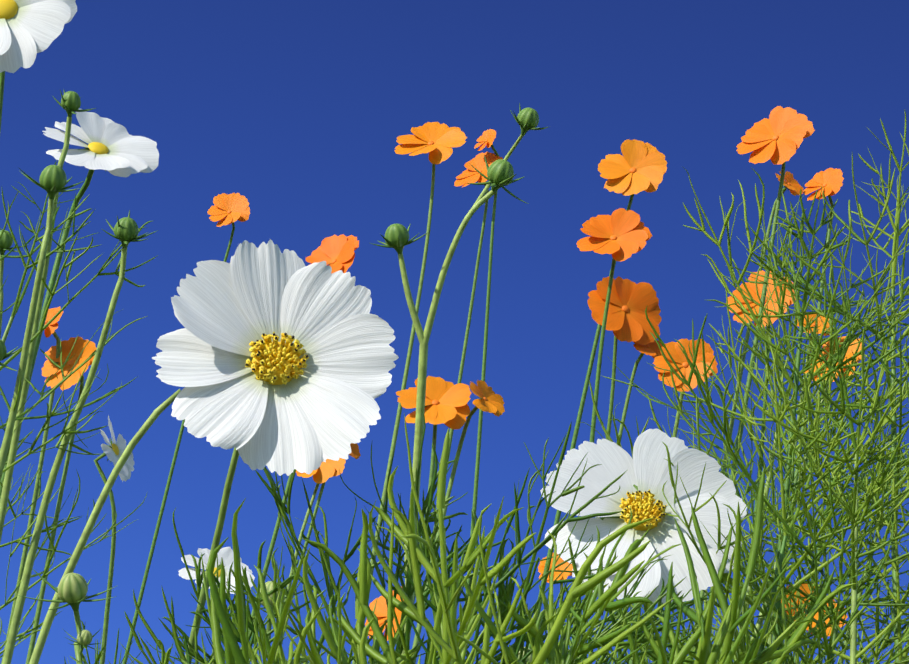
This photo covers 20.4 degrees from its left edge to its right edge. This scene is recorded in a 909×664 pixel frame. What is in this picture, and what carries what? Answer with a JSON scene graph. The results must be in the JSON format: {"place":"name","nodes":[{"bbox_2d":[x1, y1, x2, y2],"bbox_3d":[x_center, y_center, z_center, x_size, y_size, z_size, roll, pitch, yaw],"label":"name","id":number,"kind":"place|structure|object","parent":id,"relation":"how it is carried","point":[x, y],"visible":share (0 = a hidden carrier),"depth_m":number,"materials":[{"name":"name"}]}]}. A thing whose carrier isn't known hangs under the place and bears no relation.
{"place":"outdoors","nodes":[
{"label":"outdoors","id":0,"kind":"place"},
{"bbox_2d":[0,165,83,478],"bbox_3d":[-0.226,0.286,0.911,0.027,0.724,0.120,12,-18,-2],"label":"cosmos bud","id":1,"kind":"object","parent":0,"point":[53,180],"visible":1,"depth_m":0.97,"materials":[{"name":"green plant"}]},
{"bbox_2d":[0,90,95,542],"bbox_3d":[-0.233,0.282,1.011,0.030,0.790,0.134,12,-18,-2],"label":"cosmos bud","id":2,"kind":"object","parent":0,"point":[70,103],"visible":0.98,"depth_m":1.07,"materials":[{"name":"green plant"}]},
{"bbox_2d":[2,210,157,663],"bbox_3d":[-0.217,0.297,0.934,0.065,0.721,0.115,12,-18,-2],"label":"cosmos bud","id":3,"kind":"object","parent":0,"point":[125,230],"visible":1,"depth_m":0.99,"materials":[{"name":"green plant"}]},
{"bbox_2d":[0,0,908,663],"label":"sky","id":4,"kind":"structure","parent":0,"point":[298,109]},
{"bbox_2d":[540,429,746,663],"bbox_3d":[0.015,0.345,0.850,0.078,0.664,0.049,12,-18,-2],"label":"white cosmos","id":5,"kind":"object","parent":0,"point":[643,479],"visible":0.71,"depth_m":0.93,"materials":[{"name":"white plant"}]},
{"bbox_2d":[670,621,816,663],"bbox_3d":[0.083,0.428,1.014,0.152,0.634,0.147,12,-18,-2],"label":"cosmos foliage","id":6,"kind":"object","parent":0,"point":[797,657],"visible":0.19,"depth_m":1.09,"materials":[{"name":"green plant"}]},
{"label":"ground","id":7,"kind":"structure","parent":0,"visible":0},
{"bbox_2d":[0,339,21,371],"bbox_3d":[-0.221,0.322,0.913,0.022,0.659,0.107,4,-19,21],"label":"cosmos bud","id":8,"kind":"object","parent":7,"relation":"on","point":[4,354],"visible":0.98,"depth_m":0.97,"materials":[{"name":"green plant"}]},
{"bbox_2d":[0,230,29,338],"bbox_3d":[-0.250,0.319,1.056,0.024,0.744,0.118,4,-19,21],"label":"cosmos bud","id":9,"kind":"object","parent":7,"relation":"on","point":[6,241],"visible":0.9,"depth_m":1.12,"materials":[{"name":"green plant"}]},
{"bbox_2d":[1,307,62,663],"bbox_3d":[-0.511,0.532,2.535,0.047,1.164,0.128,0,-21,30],"label":"orange cosmos","id":10,"kind":"object","parent":7,"relation":"on","point":[51,328],"visible":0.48,"depth_m":2.65,"materials":[{"name":"green plant"}]},
{"bbox_2d":[0,0,76,131],"bbox_3d":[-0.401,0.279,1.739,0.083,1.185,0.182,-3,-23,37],"label":"white cosmos","id":11,"kind":"object","parent":7,"relation":"on","point":[30,30],"visible":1,"depth_m":1.86,"materials":[{"name":"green plant"}]},
{"bbox_2d":[26,336,96,663],"bbox_3d":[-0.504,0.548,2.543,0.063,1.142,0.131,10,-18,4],"label":"orange cosmos","id":12,"kind":"object","parent":7,"relation":"on","point":[49,368],"visible":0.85,"depth_m":2.66,"materials":[{"name":"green plant"}]},
{"bbox_2d":[17,569,117,663],"bbox_3d":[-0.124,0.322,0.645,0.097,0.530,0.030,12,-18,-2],"label":"cosmos buds","id":13,"kind":"object","parent":7,"relation":"on","point":[71,590],"visible":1,"depth_m":0.72,"materials":[{"name":"green plant"}]},
{"bbox_2d":[0,407,146,657],"bbox_3d":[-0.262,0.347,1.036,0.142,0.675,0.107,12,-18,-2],"label":"cosmos foliage","id":14,"kind":"object","parent":7,"relation":"on","point":[47,529],"visible":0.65,"depth_m":1.13,"materials":[{"name":"green plant"}]},
{"bbox_2d":[0,161,157,472],"bbox_3d":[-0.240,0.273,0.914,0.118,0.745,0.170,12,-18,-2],"label":"cosmos foliage","id":15,"kind":"object","parent":7,"relation":"on","point":[19,298],"visible":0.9,"depth_m":1.02,"materials":[{"name":"green plant"}]},
{"bbox_2d":[0,109,158,498],"bbox_3d":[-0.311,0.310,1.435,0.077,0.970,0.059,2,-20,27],"label":"white cosmos","id":16,"kind":"object","parent":7,"relation":"on","point":[114,148],"visible":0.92,"depth_m":1.58,"materials":[{"name":"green plant"}]},
{"bbox_2d":[29,389,180,663],"bbox_3d":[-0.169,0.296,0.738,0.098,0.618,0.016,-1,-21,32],"label":"flower stem","id":17,"kind":"object","parent":7,"relation":"on","point":[87,531],"visible":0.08,"depth_m":0.80,"materials":[{"name":"green plant"}]},
{"bbox_2d":[94,415,133,663],"bbox_3d":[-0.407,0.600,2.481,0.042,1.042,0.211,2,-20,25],"label":"white cosmos","id":18,"kind":"object","parent":7,"relation":"on","point":[113,451],"visible":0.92,"depth_m":2.57,"materials":[{"name":"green plant"}]},
{"bbox_2d":[64,621,213,663],"bbox_3d":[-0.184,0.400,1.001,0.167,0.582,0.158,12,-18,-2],"label":"grass","id":19,"kind":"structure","parent":7,"relation":"on","point":[97,657],"depth_m":1.08,"materials":[{"name":"green plant"}]},
{"bbox_2d":[122,193,249,663],"bbox_3d":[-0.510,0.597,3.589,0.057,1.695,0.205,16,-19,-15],"label":"orange cosmos","id":20,"kind":"object","parent":7,"relation":"on","point":[228,209],"visible":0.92,"depth_m":3.76,"materials":[{"name":"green plant"}]},
{"bbox_2d":[178,547,254,663],"bbox_3d":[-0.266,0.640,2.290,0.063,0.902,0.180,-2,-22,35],"label":"white cosmos","id":21,"kind":"object","parent":7,"relation":"on","point":[226,554],"visible":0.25,"depth_m":2.38,"materials":[{"name":"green plant"}]},
{"bbox_2d":[121,540,325,663],"bbox_3d":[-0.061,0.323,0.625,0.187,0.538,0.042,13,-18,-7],"label":"cosmos foliage","id":22,"kind":"object","parent":7,"relation":"on","point":[251,633],"visible":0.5,"depth_m":0.69,"materials":[{"name":"green plant"}]},
{"bbox_2d":[152,239,398,660],"bbox_3d":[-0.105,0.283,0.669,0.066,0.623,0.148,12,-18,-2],"label":"cosmos","id":23,"kind":"object","parent":7,"relation":"on","point":[271,357],"visible":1,"depth_m":0.70,"materials":[{"name":"white plant"}]},
{"bbox_2d":[248,234,358,632],"bbox_3d":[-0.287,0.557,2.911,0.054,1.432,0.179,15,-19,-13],"label":"orange cosmos","id":24,"kind":"object","parent":7,"relation":"on","point":[335,253],"visible":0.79,"depth_m":3.07,"materials":[{"name":"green plant"}]},
{"bbox_2d":[284,458,345,601],"bbox_3d":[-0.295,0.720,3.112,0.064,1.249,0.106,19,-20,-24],"label":"orange cosmos","id":25,"kind":"object","parent":7,"relation":"on","point":[325,471],"visible":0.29,"depth_m":3.26,"materials":[{"name":"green plant"}]},
{"bbox_2d":[290,443,360,606],"bbox_3d":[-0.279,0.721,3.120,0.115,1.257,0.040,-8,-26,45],"label":"orange cosmos","id":26,"kind":"object","parent":7,"relation":"on","point":[355,452],"visible":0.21,"depth_m":3.27,"materials":[{"name":"green plant"}]},
{"bbox_2d":[146,496,519,663],"bbox_3d":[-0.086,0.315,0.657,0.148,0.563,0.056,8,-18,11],"label":"cosmos foliage","id":27,"kind":"object","parent":7,"relation":"on","point":[199,576],"visible":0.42,"depth_m":0.72,"materials":[{"name":"green plant"}]},
{"bbox_2d":[204,505,528,663],"bbox_3d":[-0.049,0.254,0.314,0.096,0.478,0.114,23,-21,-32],"label":"cosmos foliage","id":28,"kind":"object","parent":7,"relation":"on","point":[265,645],"visible":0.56,"depth_m":0.38,"materials":[{"name":"green plant"}]},
{"bbox_2d":[365,586,403,640],"bbox_3d":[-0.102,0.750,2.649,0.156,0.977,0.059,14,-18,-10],"label":"orange cosmos","id":29,"kind":"object","parent":7,"relation":"on","point":[380,612],"visible":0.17,"depth_m":2.79,"materials":[{"name":"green plant"}]},
{"bbox_2d":[250,581,532,662],"bbox_3d":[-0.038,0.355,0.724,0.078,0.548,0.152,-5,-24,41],"label":"cosmos buds","id":30,"kind":"object","parent":7,"relation":"on","point":[269,586],"visible":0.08,"depth_m":0.78,"materials":[{"name":"green plant"}]},
{"bbox_2d":[133,467,649,663],"bbox_3d":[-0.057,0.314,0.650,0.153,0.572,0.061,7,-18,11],"label":"cosmos foliage","id":31,"kind":"object","parent":7,"relation":"on","point":[280,505],"visible":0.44,"depth_m":0.72,"materials":[{"name":"green plant"}]},
{"bbox_2d":[352,122,466,663],"bbox_3d":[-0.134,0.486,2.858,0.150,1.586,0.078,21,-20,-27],"label":"orange cosmos","id":32,"kind":"object","parent":7,"relation":"on","point":[437,141],"visible":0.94,"depth_m":3.06,"materials":[{"name":"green plant"}]},
{"bbox_2d":[396,376,470,601],"bbox_3d":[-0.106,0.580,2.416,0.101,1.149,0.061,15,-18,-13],"label":"orange cosmos","id":33,"kind":"object","parent":7,"relation":"on","point":[446,402],"visible":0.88,"depth_m":2.58,"materials":[{"name":"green plant"}]},
{"bbox_2d":[70,428,798,663],"bbox_3d":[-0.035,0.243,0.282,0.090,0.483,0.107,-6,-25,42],"label":"cosmos foliage","id":34,"kind":"object","parent":7,"relation":"on","point":[217,608],"visible":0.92,"depth_m":0.34,"materials":[{"name":"green plant"}]},
{"bbox_2d":[220,467,657,663],"bbox_3d":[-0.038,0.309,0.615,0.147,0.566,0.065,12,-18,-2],"label":"cosmos foliage","id":35,"kind":"object","parent":7,"relation":"on","point":[512,626],"visible":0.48,"depth_m":0.68,"materials":[{"name":"green plant"}]},
{"bbox_2d":[412,380,504,663],"bbox_3d":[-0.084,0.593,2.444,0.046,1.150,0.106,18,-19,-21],"label":"orange cosmos","id":36,"kind":"object","parent":7,"relation":"on","point":[490,401],"visible":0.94,"depth_m":2.58,"materials":[{"name":"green plant"}]},
{"bbox_2d":[370,103,547,663],"bbox_3d":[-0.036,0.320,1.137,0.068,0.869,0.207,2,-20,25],"label":"cosmos bud","id":37,"kind":"object","parent":7,"relation":"on","point":[500,173],"visible":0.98,"depth_m":1.18,"materials":[{"name":"green plant"}]},
{"bbox_2d":[415,152,502,663],"bbox_3d":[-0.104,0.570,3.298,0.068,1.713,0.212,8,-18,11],"label":"orange cosmos","id":38,"kind":"object","parent":7,"relation":"on","point":[470,174],"visible":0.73,"depth_m":3.48,"materials":[{"name":"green plant"}]},
{"bbox_2d":[465,129,499,601],"bbox_3d":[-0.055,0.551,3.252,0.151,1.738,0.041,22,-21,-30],"label":"orange cosmos","id":39,"kind":"object","parent":7,"relation":"on","point":[487,137],"visible":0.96,"depth_m":3.43,"materials":[{"name":"green plant"}]},
{"bbox_2d":[341,515,695,663],"bbox_3d":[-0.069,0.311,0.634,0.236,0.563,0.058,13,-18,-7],"label":"cosmos foliage","id":40,"kind":"object","parent":7,"relation":"on","point":[505,592],"visible":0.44,"depth_m":0.71,"materials":[{"name":"green plant"}]},
{"bbox_2d":[185,413,856,663],"bbox_3d":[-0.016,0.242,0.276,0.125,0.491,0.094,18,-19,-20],"label":"cosmos foliage","id":41,"kind":"object","parent":7,"relation":"on","point":[550,651],"visible":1,"depth_m":0.33,"materials":[{"name":"green plant"}]},
{"bbox_2d":[327,410,726,663],"bbox_3d":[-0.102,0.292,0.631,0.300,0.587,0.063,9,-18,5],"label":"cosmos foliage","id":42,"kind":"object","parent":7,"relation":"on","point":[427,502],"visible":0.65,"depth_m":0.69,"materials":[{"name":"green plant"}]},
{"bbox_2d":[538,553,572,640],"bbox_3d":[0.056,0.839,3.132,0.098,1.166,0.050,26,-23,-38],"label":"orange cosmos","id":43,"kind":"object","parent":7,"relation":"on","point":[541,566],"visible":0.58,"depth_m":3.29,"materials":[{"name":"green plant"}]},
{"bbox_2d":[528,139,666,648],"bbox_3d":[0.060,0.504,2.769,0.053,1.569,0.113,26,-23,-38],"label":"orange cosmos","id":44,"kind":"object","parent":7,"relation":"on","point":[638,167],"visible":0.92,"depth_m":2.98,"materials":[{"name":"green plant"}]},
{"bbox_2d":[571,208,651,643],"bbox_3d":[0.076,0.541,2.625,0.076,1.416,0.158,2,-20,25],"label":"orange cosmos","id":45,"kind":"object","parent":7,"relation":"on","point":[621,234],"visible":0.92,"depth_m":2.79,"materials":[{"name":"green plant"}]},
{"bbox_2d":[580,276,661,661],"bbox_3d":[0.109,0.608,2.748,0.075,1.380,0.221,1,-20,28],"label":"orange cosmos","id":46,"kind":"object","parent":7,"relation":"on","point":[629,303],"visible":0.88,"depth_m":2.89,"materials":[{"name":"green plant"}]},
{"bbox_2d":[586,340,661,601],"bbox_3d":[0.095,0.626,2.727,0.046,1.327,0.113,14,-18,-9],"label":"orange cosmos","id":47,"kind":"object","parent":7,"relation":"on","point":[652,349],"visible":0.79,"depth_m":2.89,"materials":[{"name":"green plant"}]},
{"bbox_2d":[563,604,739,663],"bbox_3d":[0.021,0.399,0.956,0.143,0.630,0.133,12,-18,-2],"label":"cosmos foliage","id":48,"kind":"object","parent":7,"relation":"on","point":[610,659],"visible":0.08,"depth_m":1.05,"materials":[{"name":"green plant"}]},
{"bbox_2d":[642,338,717,660],"bbox_3d":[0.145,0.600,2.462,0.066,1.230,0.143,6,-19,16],"label":"orange cosmos","id":49,"kind":"object","parent":7,"relation":"on","point":[677,354],"visible":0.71,"depth_m":2.59,"materials":[{"name":"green plant"}]},
{"bbox_2d":[582,606,847,663],"bbox_3d":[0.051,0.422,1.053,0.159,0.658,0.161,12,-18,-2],"label":"cosmos foliage","id":50,"kind":"object","parent":7,"relation":"on","point":[651,658],"visible":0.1,"depth_m":1.12,"materials":[{"name":"green plant"}]},
{"bbox_2d":[579,289,908,662],"bbox_3d":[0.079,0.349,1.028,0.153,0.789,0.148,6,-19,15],"label":"cosmos foliage","id":51,"kind":"object","parent":7,"relation":"on","point":[757,445],"visible":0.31,"depth_m":1.13,"materials":[{"name":"green plant"}]},
{"bbox_2d":[688,171,803,658],"bbox_3d":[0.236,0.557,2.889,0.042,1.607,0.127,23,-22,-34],"label":"orange cosmos","id":52,"kind":"object","parent":7,"relation":"on","point":[792,185],"visible":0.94,"depth_m":3.08,"materials":[{"name":"green plant"}]},
{"bbox_2d":[603,167,908,663],"bbox_3d":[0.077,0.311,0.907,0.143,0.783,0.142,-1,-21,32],"label":"cosmos foliage","id":53,"kind":"object","parent":7,"relation":"on","point":[882,423],"visible":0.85,"depth_m":0.99,"materials":[{"name":"green plant"}]},
{"bbox_2d":[612,546,908,663],"bbox_3d":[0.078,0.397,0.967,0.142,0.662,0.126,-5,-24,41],"label":"cosmos foliage","id":54,"kind":"object","parent":7,"relation":"on","point":[751,628],"visible":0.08,"depth_m":1.05,"materials":[{"name":"green plant"}]},
{"bbox_2d":[613,364,908,663],"bbox_3d":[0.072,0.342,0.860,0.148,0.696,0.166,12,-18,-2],"label":"cosmos foliage","id":55,"kind":"object","parent":7,"relation":"on","point":[847,601],"visible":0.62,"depth_m":0.95,"materials":[{"name":"green plant"}]},
{"bbox_2d":[728,270,794,662],"bbox_3d":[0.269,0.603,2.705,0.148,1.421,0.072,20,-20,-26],"label":"orange cosmos","id":56,"kind":"object","parent":7,"relation":"on","point":[751,287],"visible":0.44,"depth_m":2.89,"materials":[{"name":"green plant"}]},
{"bbox_2d":[710,106,814,593],"bbox_3d":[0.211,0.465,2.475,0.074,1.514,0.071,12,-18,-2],"label":"orange cosmos","id":57,"kind":"object","parent":7,"relation":"on","point":[779,135],"visible":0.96,"depth_m":2.68,"materials":[{"name":"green plant"}]},
{"bbox_2d":[628,440,908,663],"bbox_3d":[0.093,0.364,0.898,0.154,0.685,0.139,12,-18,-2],"label":"cosmos foliage","id":58,"kind":"object","parent":7,"relation":"on","point":[876,652],"visible":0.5,"depth_m":0.98,"materials":[{"name":"green plant"}]},
{"bbox_2d":[665,266,908,663],"bbox_3d":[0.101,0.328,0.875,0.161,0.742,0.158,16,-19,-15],"label":"cosmos foliage","id":59,"kind":"object","parent":7,"relation":"on","point":[853,657],"visible":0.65,"depth_m":0.94,"materials":[{"name":"green plant"}]},
{"bbox_2d":[672,210,908,640],"bbox_3d":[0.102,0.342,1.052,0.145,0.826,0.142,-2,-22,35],"label":"cosmos foliage","id":60,"kind":"object","parent":7,"relation":"on","point":[759,623],"visible":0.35,"depth_m":1.14,"materials":[{"name":"green plant"}]},
{"bbox_2d":[765,314,832,663],"bbox_3d":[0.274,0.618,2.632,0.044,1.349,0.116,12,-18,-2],"label":"orange cosmos","id":61,"kind":"object","parent":7,"relation":"on","point":[819,332],"visible":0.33,"depth_m":2.79,"materials":[{"name":"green plant"}]},
{"bbox_2d":[772,168,843,642],"bbox_3d":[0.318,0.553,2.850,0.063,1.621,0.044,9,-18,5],"label":"orange cosmos","id":62,"kind":"object","parent":7,"relation":"on","point":[829,180],"visible":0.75,"depth_m":3.09,"materials":[{"name":"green plant"}]},
{"bbox_2d":[781,583,847,663],"bbox_3d":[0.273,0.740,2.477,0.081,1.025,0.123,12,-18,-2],"label":"orange cosmos","id":63,"kind":"object","parent":7,"relation":"on","point":[806,587],"visible":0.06,"depth_m":2.59,"materials":[{"name":"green plant"}]},
{"bbox_2d":[724,386,908,663],"bbox_3d":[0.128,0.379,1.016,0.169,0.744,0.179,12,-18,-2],"label":"cosmos foliage","id":64,"kind":"object","parent":7,"relation":"on","point":[859,595],"visible":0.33,"depth_m":1.10,"materials":[{"name":"green plant"}]},
{"bbox_2d":[725,109,908,661],"bbox_3d":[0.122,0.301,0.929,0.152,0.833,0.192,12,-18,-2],"label":"cosmos foliage","id":65,"kind":"object","parent":7,"relation":"on","point":[896,233],"visible":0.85,"depth_m":1.02,"materials":[{"name":"green plant"}]},
{"bbox_2d":[730,471,908,663],"bbox_3d":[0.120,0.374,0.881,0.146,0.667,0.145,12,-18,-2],"label":"cosmos foliage","id":66,"kind":"object","parent":7,"relation":"on","point":[896,567],"visible":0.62,"depth_m":0.96,"materials":[{"name":"green plant"}]},
{"bbox_2d":[794,336,861,662],"bbox_3d":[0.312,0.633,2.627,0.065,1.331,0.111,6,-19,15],"label":"orange cosmos","id":67,"kind":"object","parent":7,"relation":"on","point":[849,353],"visible":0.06,"depth_m":2.79,"materials":[{"name":"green plant"}]}
]}

